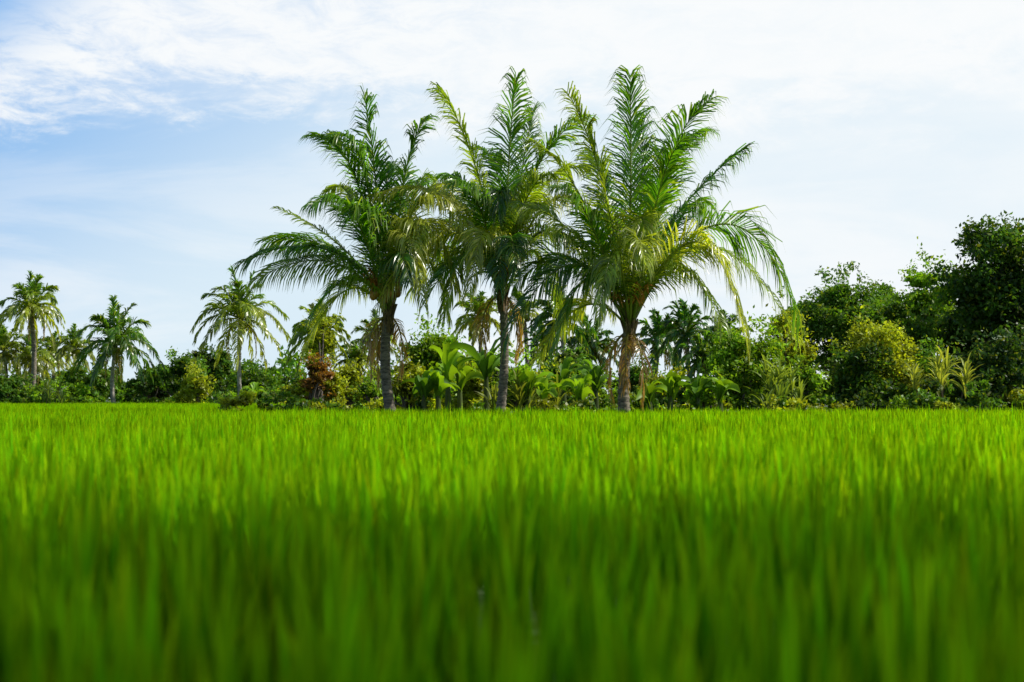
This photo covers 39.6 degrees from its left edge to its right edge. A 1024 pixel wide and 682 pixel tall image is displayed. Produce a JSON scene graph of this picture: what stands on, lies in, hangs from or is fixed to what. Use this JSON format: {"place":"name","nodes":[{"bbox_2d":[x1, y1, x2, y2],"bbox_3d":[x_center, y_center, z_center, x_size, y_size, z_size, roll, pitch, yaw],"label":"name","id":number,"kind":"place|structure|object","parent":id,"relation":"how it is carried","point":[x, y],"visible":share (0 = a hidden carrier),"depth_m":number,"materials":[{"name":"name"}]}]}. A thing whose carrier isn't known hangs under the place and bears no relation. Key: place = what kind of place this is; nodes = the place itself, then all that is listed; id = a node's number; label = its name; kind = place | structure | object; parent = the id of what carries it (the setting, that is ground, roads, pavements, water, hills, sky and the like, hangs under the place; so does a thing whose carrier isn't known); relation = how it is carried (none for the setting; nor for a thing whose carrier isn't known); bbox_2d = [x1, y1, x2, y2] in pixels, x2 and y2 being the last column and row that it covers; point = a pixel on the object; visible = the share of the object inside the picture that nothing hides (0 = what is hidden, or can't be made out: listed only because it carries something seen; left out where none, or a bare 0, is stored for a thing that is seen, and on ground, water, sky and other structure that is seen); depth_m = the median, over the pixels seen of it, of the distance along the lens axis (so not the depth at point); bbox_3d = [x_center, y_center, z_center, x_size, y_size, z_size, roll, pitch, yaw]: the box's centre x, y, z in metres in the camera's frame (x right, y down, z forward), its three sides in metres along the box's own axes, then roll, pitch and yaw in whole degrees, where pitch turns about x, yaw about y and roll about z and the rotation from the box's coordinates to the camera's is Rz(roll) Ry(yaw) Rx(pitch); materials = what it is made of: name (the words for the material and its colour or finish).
{"place":"outdoors","nodes":[
{"label":"outdoors","id":0,"kind":"place"},
{"bbox_2d":[0,399,1023,681],"bbox_3d":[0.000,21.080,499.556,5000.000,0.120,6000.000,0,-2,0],"label":"ground","id":1,"kind":"structure","parent":0,"point":[533,612],"depth_m":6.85,"materials":[{"name":"green plant"}]},
{"bbox_2d":[0,324,26,376],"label":"coconut palm","id":2,"kind":"object","parent":1,"relation":"on","point":[6,343],"visible":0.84,"depth_m":119.60,"materials":[{"name":"green plant"}]},
{"bbox_2d":[0,366,34,403],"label":"broadleaf tree","id":3,"kind":"object","parent":1,"relation":"on","point":[9,385],"visible":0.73,"depth_m":89.36,"materials":[{"name":"green plant"}]},
{"bbox_2d":[0,332,57,387],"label":"coconut palm","id":4,"kind":"object","parent":1,"relation":"on","point":[26,354],"visible":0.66,"depth_m":119.52,"materials":[{"name":"green plant"}]},
{"bbox_2d":[0,270,65,397],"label":"coconut palm","id":5,"kind":"object","parent":1,"relation":"on","point":[29,306],"visible":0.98,"depth_m":94.90,"materials":[{"name":"green plant"}]},
{"bbox_2d":[20,371,75,403],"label":"leafy shrub","id":6,"kind":"object","parent":1,"relation":"on","point":[32,391],"visible":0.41,"depth_m":84.72,"materials":[{"name":"green plant"}]},
{"bbox_2d":[27,331,72,383],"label":"coconut palm","id":7,"kind":"object","parent":1,"relation":"on","point":[50,350],"visible":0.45,"depth_m":134.64,"materials":[{"name":"green plant"}]},
{"bbox_2d":[36,376,70,403],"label":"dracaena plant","id":8,"kind":"object","parent":1,"relation":"on","point":[46,390],"visible":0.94,"depth_m":79.73,"materials":[{"name":"green plant"}]},
{"bbox_2d":[49,323,100,372],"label":"coconut palm","id":9,"kind":"object","parent":1,"relation":"on","point":[72,346],"visible":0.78,"depth_m":124.64,"materials":[{"name":"green plant"}]},
{"bbox_2d":[55,361,125,400],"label":"broadleaf tree","id":10,"kind":"object","parent":1,"relation":"on","point":[102,387],"visible":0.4,"depth_m":99.05,"materials":[{"name":"green plant"}]},
{"bbox_2d":[68,295,165,403],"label":"coconut palm","id":11,"kind":"object","parent":1,"relation":"on","point":[117,335],"visible":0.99,"depth_m":87.70,"materials":[{"name":"green plant"}]},
{"bbox_2d":[123,367,169,401],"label":"broadleaf tree","id":12,"kind":"object","parent":1,"relation":"on","point":[145,389],"visible":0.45,"depth_m":104.51,"materials":[{"name":"green plant"}]},
{"bbox_2d":[144,346,210,396],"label":"broadleaf tree","id":13,"kind":"object","parent":1,"relation":"on","point":[176,371],"visible":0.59,"depth_m":94.56,"materials":[{"name":"green plant"}]},
{"bbox_2d":[170,359,217,404],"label":"leafy shrub","id":14,"kind":"object","parent":1,"relation":"on","point":[194,388],"visible":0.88,"depth_m":79.41,"materials":[{"name":"green plant"}]},
{"bbox_2d":[190,341,235,400],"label":"broadleaf tree","id":15,"kind":"object","parent":1,"relation":"on","point":[222,368],"visible":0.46,"depth_m":109.45,"materials":[{"name":"green plant"}]},
{"bbox_2d":[190,266,292,399],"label":"coconut palm","id":16,"kind":"object","parent":1,"relation":"on","point":[241,309],"visible":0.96,"depth_m":87.73,"materials":[{"name":"green plant"}]},
{"bbox_2d":[241,382,265,403],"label":"banana plant","id":17,"kind":"object","parent":1,"relation":"on","point":[255,387],"visible":0.72,"depth_m":83.90,"materials":[{"name":"green plant"}]},
{"bbox_2d":[223,357,287,400],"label":"broadleaf tree","id":18,"kind":"object","parent":1,"relation":"on","point":[263,378],"visible":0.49,"depth_m":99.16,"materials":[{"name":"green plant"}]},
{"bbox_2d":[278,378,308,401],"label":"leafy shrub","id":19,"kind":"object","parent":1,"relation":"on","point":[298,391],"visible":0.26,"depth_m":59.85,"materials":[{"name":"green plant"}]},
{"bbox_2d":[283,298,350,400],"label":"coconut palm","id":20,"kind":"object","parent":1,"relation":"on","point":[300,331],"visible":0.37,"depth_m":79.83,"materials":[{"name":"green plant"}]},
{"bbox_2d":[298,350,336,402],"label":"croton shrub","id":21,"kind":"object","parent":1,"relation":"on","point":[321,374],"visible":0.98,"depth_m":59.86,"materials":[{"name":"red plant"}]},
{"bbox_2d":[296,306,340,377],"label":"leafy shrub","id":22,"kind":"object","parent":1,"relation":"on","point":[322,344],"visible":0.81,"depth_m":61.83,"materials":[{"name":"green plant"}]},
{"bbox_2d":[320,350,352,408],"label":"leafy shrub","id":23,"kind":"object","parent":1,"relation":"on","point":[336,389],"visible":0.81,"depth_m":60.71,"materials":[{"name":"green plant"}]},
{"bbox_2d":[331,357,365,410],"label":"leafy shrub","id":24,"kind":"object","parent":1,"relation":"on","point":[352,372],"visible":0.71,"depth_m":61.79,"materials":[{"name":"green plant"}]},
{"bbox_2d":[331,337,380,386],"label":"coconut palm","id":25,"kind":"object","parent":1,"relation":"on","point":[356,352],"visible":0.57,"depth_m":89.74,"materials":[{"name":"green plant"}]},
{"bbox_2d":[228,84,485,410],"bbox_3d":[-4.379,-2.175,40.810,7.333,9.958,6.994,0,-2,0],"label":"coconut palm","id":26,"kind":"object","parent":1,"relation":"on","point":[384,232],"visible":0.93,"depth_m":40.16,"materials":[{"name":"green plant"}]},
{"bbox_2d":[347,366,383,408],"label":"leafy shrub","id":27,"kind":"object","parent":1,"relation":"on","point":[367,391],"visible":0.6,"depth_m":59.62,"materials":[{"name":"green plant"}]},
{"bbox_2d":[343,309,400,379],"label":"coconut palm","id":28,"kind":"object","parent":1,"relation":"on","point":[361,328],"visible":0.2,"depth_m":109.82,"materials":[{"name":"green plant"}]},
{"bbox_2d":[379,347,444,411],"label":"leafy shrub","id":29,"kind":"object","parent":1,"relation":"on","point":[405,389],"visible":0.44,"depth_m":47.72,"materials":[{"name":"green plant"}]},
{"bbox_2d":[399,368,449,411],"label":"banana plant","id":30,"kind":"object","parent":1,"relation":"on","point":[424,384],"visible":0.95,"depth_m":44.87,"materials":[{"name":"green plant"}]},
{"bbox_2d":[390,312,469,400],"bbox_3d":[-3.219,1.067,55.201,3.648,4.676,3.219,0,-2,0],"label":"leafy shrub","id":31,"kind":"object","parent":1,"relation":"on","point":[427,356],"visible":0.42,"depth_m":54.41,"materials":[{"name":"green plant"}]},
{"bbox_2d":[428,370,460,410],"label":"banana plant","id":32,"kind":"object","parent":1,"relation":"on","point":[440,387],"visible":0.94,"depth_m":44.89,"materials":[{"name":"green plant"}]},
{"bbox_2d":[428,342,475,411],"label":"banana plant","id":33,"kind":"object","parent":1,"relation":"on","point":[448,365],"visible":0.81,"depth_m":46.88,"materials":[{"name":"green plant"}]},
{"bbox_2d":[454,357,483,409],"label":"banana plant","id":34,"kind":"object","parent":1,"relation":"on","point":[462,380],"visible":0.62,"depth_m":48.87,"materials":[{"name":"green plant"}]},
{"bbox_2d":[451,350,496,412],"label":"leafy shrub","id":35,"kind":"object","parent":1,"relation":"on","point":[471,386],"visible":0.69,"depth_m":49.47,"materials":[{"name":"green plant"}]},
{"bbox_2d":[460,351,499,371],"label":"banana plant","id":36,"kind":"object","parent":1,"relation":"on","point":[472,363],"visible":0.11,"depth_m":52.21,"materials":[{"name":"green plant"}]},
{"bbox_2d":[450,290,513,352],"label":"coconut palm","id":37,"kind":"object","parent":1,"relation":"on","point":[479,301],"visible":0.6,"depth_m":84.87,"materials":[{"name":"green plant"}]},
{"bbox_2d":[3,345,962,407],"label":"distant trees","id":38,"kind":"object","parent":1,"relation":"on","point":[289,373],"visible":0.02,"depth_m":130.92,"materials":[{"name":"green plant"}]},
{"bbox_2d":[450,337,517,409],"bbox_3d":[-0.980,1.382,46.741,2.442,3.195,2.252,0,-2,0],"label":"banana plant","id":39,"kind":"object","parent":1,"relation":"on","point":[489,363],"visible":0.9,"depth_m":46.96,"materials":[{"name":"green plant"}]},
{"bbox_2d":[363,66,616,411],"bbox_3d":[-0.700,-2.531,40.723,7.229,10.600,7.773,0,-2,0],"label":"coconut palm","id":40,"kind":"object","parent":1,"relation":"on","point":[508,245],"visible":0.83,"depth_m":40.46,"materials":[{"name":"green plant"}]},
{"bbox_2d":[482,347,514,408],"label":"leafy shrub","id":41,"kind":"object","parent":1,"relation":"on","point":[494,376],"visible":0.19,"depth_m":57.73,"materials":[{"name":"green plant"}]},
{"bbox_2d":[11,378,1023,413],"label":"undergrowth","id":42,"kind":"object","parent":1,"relation":"on","point":[906,398],"visible":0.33,"depth_m":44.98,"materials":[{"name":"green plant"}]},
{"bbox_2d":[493,290,545,409],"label":"coconut palm","id":43,"kind":"object","parent":1,"relation":"on","point":[531,315],"visible":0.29,"depth_m":99.94,"materials":[{"name":"green plant"}]},
{"bbox_2d":[492,339,549,410],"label":"leafy shrub","id":44,"kind":"object","parent":1,"relation":"on","point":[522,368],"visible":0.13,"depth_m":51.83,"materials":[{"name":"green plant"}]},
{"bbox_2d":[475,367,571,410],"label":"dracaena plant","id":45,"kind":"object","parent":1,"relation":"on","point":[518,393],"visible":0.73,"depth_m":44.84,"materials":[{"name":"green plant"}]},
{"bbox_2d":[509,369,540,410],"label":"banana plant","id":46,"kind":"object","parent":1,"relation":"on","point":[532,380],"visible":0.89,"depth_m":44.89,"materials":[{"name":"green plant"}]},
{"bbox_2d":[518,324,573,370],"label":"coconut palm","id":47,"kind":"object","parent":1,"relation":"on","point":[535,341],"visible":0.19,"depth_m":94.78,"materials":[{"name":"green plant"}]},
{"bbox_2d":[534,376,565,410],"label":"banana plant","id":48,"kind":"object","parent":1,"relation":"on","point":[545,388],"visible":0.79,"depth_m":43.92,"materials":[{"name":"green plant"}]},
{"bbox_2d":[532,353,574,404],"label":"leafy shrub","id":49,"kind":"object","parent":1,"relation":"on","point":[557,371],"visible":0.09,"depth_m":49.93,"materials":[{"name":"green plant"}]},
{"bbox_2d":[526,284,597,363],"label":"coconut palm","id":50,"kind":"object","parent":1,"relation":"on","point":[541,318],"visible":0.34,"depth_m":79.95,"materials":[{"name":"green plant"}]},
{"bbox_2d":[536,357,595,402],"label":"banana plant","id":51,"kind":"object","parent":1,"relation":"on","point":[565,367],"visible":0.62,"depth_m":46.94,"materials":[{"name":"green plant"}]},
{"bbox_2d":[534,335,597,371],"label":"broadleaf tree","id":52,"kind":"object","parent":1,"relation":"on","point":[570,346],"visible":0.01,"depth_m":89.95,"materials":[{"name":"green plant"}]},
{"bbox_2d":[537,345,605,394],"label":"leafy shrub","id":53,"kind":"object","parent":1,"relation":"on","point":[553,369],"visible":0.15,"depth_m":57.97,"materials":[{"name":"green plant"}]},
{"bbox_2d":[559,374,594,404],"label":"banana plant","id":54,"kind":"object","parent":1,"relation":"on","point":[580,392],"visible":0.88,"depth_m":43.90,"materials":[{"name":"green plant"}]},
{"bbox_2d":[563,346,596,366],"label":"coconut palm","id":55,"kind":"object","parent":1,"relation":"on","point":[581,351],"visible":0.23,"depth_m":74.81,"materials":[{"name":"green plant"}]},
{"bbox_2d":[558,315,619,384],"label":"coconut palm","id":56,"kind":"object","parent":1,"relation":"on","point":[596,352],"visible":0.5,"depth_m":89.51,"materials":[{"name":"green plant"}]},
{"bbox_2d":[574,365,616,408],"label":"leafy shrub","id":57,"kind":"object","parent":1,"relation":"on","point":[602,392],"visible":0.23,"depth_m":49.68,"materials":[{"name":"green plant"}]},
{"bbox_2d":[575,359,618,409],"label":"banana plant","id":58,"kind":"object","parent":1,"relation":"on","point":[595,372],"visible":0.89,"depth_m":47.91,"materials":[{"name":"green plant"}]},
{"bbox_2d":[604,349,666,399],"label":"leafy shrub","id":59,"kind":"object","parent":1,"relation":"on","point":[634,377],"visible":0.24,"depth_m":57.59,"materials":[{"name":"green plant"}]},
{"bbox_2d":[635,382,666,412],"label":"banana plant","id":60,"kind":"object","parent":1,"relation":"on","point":[652,389],"visible":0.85,"depth_m":42.87,"materials":[{"name":"green plant"}]},
{"bbox_2d":[498,65,805,413],"bbox_3d":[3.963,-2.308,38.637,8.680,9.963,7.729,0,-2,0],"label":"coconut palm","id":61,"kind":"object","parent":1,"relation":"on","point":[640,264],"visible":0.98,"depth_m":38.15,"materials":[{"name":"green plant"}]},
{"bbox_2d":[636,307,692,377],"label":"coconut palm","id":62,"kind":"object","parent":1,"relation":"on","point":[656,318],"visible":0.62,"depth_m":84.72,"materials":[{"name":"green plant"}]},
{"bbox_2d":[645,360,689,404],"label":"leafy shrub","id":63,"kind":"object","parent":1,"relation":"on","point":[654,378],"visible":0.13,"depth_m":51.70,"materials":[{"name":"green plant"}]},
{"bbox_2d":[651,370,689,411],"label":"banana plant","id":64,"kind":"object","parent":1,"relation":"on","point":[670,379],"visible":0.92,"depth_m":43.89,"materials":[{"name":"green plant"}]},
{"bbox_2d":[645,297,715,383],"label":"coconut palm","id":65,"kind":"object","parent":1,"relation":"on","point":[684,330],"visible":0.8,"depth_m":79.77,"materials":[{"name":"green plant"}]},
{"bbox_2d":[674,374,716,409],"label":"banana plant","id":66,"kind":"object","parent":1,"relation":"on","point":[695,387],"visible":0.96,"depth_m":43.93,"materials":[{"name":"green plant"}]},
{"bbox_2d":[676,330,718,387],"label":"coconut palm","id":67,"kind":"object","parent":1,"relation":"on","point":[702,354],"visible":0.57,"depth_m":74.71,"materials":[{"name":"green plant"}]},
{"bbox_2d":[683,360,737,410],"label":"leafy shrub","id":68,"kind":"object","parent":1,"relation":"on","point":[708,398],"visible":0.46,"depth_m":46.71,"materials":[{"name":"green plant"}]},
{"bbox_2d":[691,317,743,376],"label":"broadleaf tree","id":69,"kind":"object","parent":1,"relation":"on","point":[706,351],"visible":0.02,"depth_m":74.78,"materials":[{"name":"green plant"}]},
{"bbox_2d":[696,309,746,371],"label":"broadleaf tree","id":70,"kind":"object","parent":1,"relation":"on","point":[728,323],"visible":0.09,"depth_m":94.87,"materials":[{"name":"green plant"}]},
{"bbox_2d":[704,377,739,410],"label":"banana plant","id":71,"kind":"object","parent":1,"relation":"on","point":[723,385],"visible":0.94,"depth_m":43.87,"materials":[{"name":"green plant"}]},
{"bbox_2d":[697,305,790,410],"bbox_3d":[8.138,1.002,50.027,3.568,4.482,3.266,0,-2,0],"label":"leafy shrub","id":72,"kind":"object","parent":1,"relation":"on","point":[732,353],"visible":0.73,"depth_m":49.44,"materials":[{"name":"green plant"}]},
{"bbox_2d":[745,376,799,412],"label":"dracaena plant","id":73,"kind":"object","parent":1,"relation":"on","point":[769,388],"visible":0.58,"depth_m":46.03,"materials":[{"name":"green plant"}]},
{"bbox_2d":[750,354,813,404],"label":"dracaena plant","id":74,"kind":"object","parent":1,"relation":"on","point":[778,375],"visible":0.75,"depth_m":46.93,"materials":[{"name":"green plant"}]},
{"bbox_2d":[759,304,822,395],"bbox_3d":[10.955,0.958,55.790,2.522,4.923,2.428,1,-3,-30],"label":"leafy shrub","id":75,"kind":"object","parent":1,"relation":"on","point":[780,324],"visible":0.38,"depth_m":55.71,"materials":[{"name":"green plant"}]},
{"bbox_2d":[762,285,830,369],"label":"broadleaf tree","id":76,"kind":"object","parent":1,"relation":"on","point":[805,300],"visible":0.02,"depth_m":80.09,"materials":[{"name":"green plant"}]},
{"bbox_2d":[782,346,831,407],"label":"leafy shrub","id":77,"kind":"object","parent":1,"relation":"on","point":[814,379],"visible":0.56,"depth_m":49.79,"materials":[{"name":"green plant"}]},
{"bbox_2d":[782,260,888,373],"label":"broadleaf tree","id":78,"kind":"object","parent":1,"relation":"on","point":[835,308],"visible":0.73,"depth_m":77.31,"materials":[{"name":"green plant"}]},
{"bbox_2d":[823,339,906,412],"bbox_3d":[12.638,1.643,50.927,2.965,3.496,2.984,0,-2,0],"label":"round shrub","id":79,"kind":"object","parent":1,"relation":"on","point":[862,380],"visible":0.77,"depth_m":50.72,"materials":[{"name":"green plant"}]},
{"bbox_2d":[824,305,929,405],"bbox_3d":[13.274,0.994,51.973,4.028,4.712,3.334,0,-2,0],"label":"round shrub","id":80,"kind":"object","parent":1,"relation":"on","point":[865,334],"visible":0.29,"depth_m":51.49,"materials":[{"name":"green plant"}]},
{"bbox_2d":[860,281,904,400],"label":"broadleaf tree","id":81,"kind":"object","parent":1,"relation":"on","point":[884,287],"visible":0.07,"depth_m":79.77,"materials":[{"name":"green plant"}]},
{"bbox_2d":[858,288,941,358],"bbox_3d":[16.959,0.696,61.982,3.612,5.992,3.437,0,-2,0],"label":"broadleaf tree","id":82,"kind":"object","parent":1,"relation":"on","point":[915,328],"visible":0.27,"depth_m":61.55,"materials":[{"name":"green plant"}]},
{"bbox_2d":[891,236,956,355],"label":"broadleaf tree","id":83,"kind":"object","parent":1,"relation":"on","point":[916,296],"visible":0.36,"depth_m":69.76,"materials":[{"name":"green plant"}]},
{"bbox_2d":[905,328,961,409],"bbox_3d":[15.576,1.458,53.054,2.582,3.881,2.594,0,-2,0],"label":"round shrub","id":84,"kind":"object","parent":1,"relation":"on","point":[926,366],"visible":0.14,"depth_m":52.60,"materials":[{"name":"green plant"}]},
{"bbox_2d":[903,345,982,398],"bbox_3d":[13.969,1.546,46.001,2.359,2.833,1.713,2,-3,-33],"label":"dracaena plant","id":85,"kind":"object","parent":1,"relation":"on","point":[944,368],"visible":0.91,"depth_m":45.87,"materials":[{"name":"green plant"}]},
{"bbox_2d":[920,259,981,369],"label":"broadleaf tree","id":86,"kind":"object","parent":1,"relation":"on","point":[952,330],"visible":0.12,"depth_m":65.88,"materials":[{"name":"green plant"}]},
{"bbox_2d":[914,210,1023,386],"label":"broadleaf tree","id":87,"kind":"object","parent":1,"relation":"on","point":[989,296],"visible":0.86,"depth_m":59.28,"materials":[{"name":"green plant"}]},
{"bbox_2d":[939,324,1023,411],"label":"round shrub","id":88,"kind":"object","parent":1,"relation":"on","point":[998,370],"visible":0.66,"depth_m":49.45,"materials":[{"name":"green plant"}]},
{"bbox_2d":[1002,316,1023,399],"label":"leafy shrub","id":89,"kind":"object","parent":1,"relation":"on","point":[1020,362],"visible":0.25,"depth_m":53.75,"materials":[{"name":"green plant"}]},
{"bbox_2d":[0,0,1023,393],"label":"sky","id":90,"kind":"structure","parent":0,"point":[147,147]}
]}

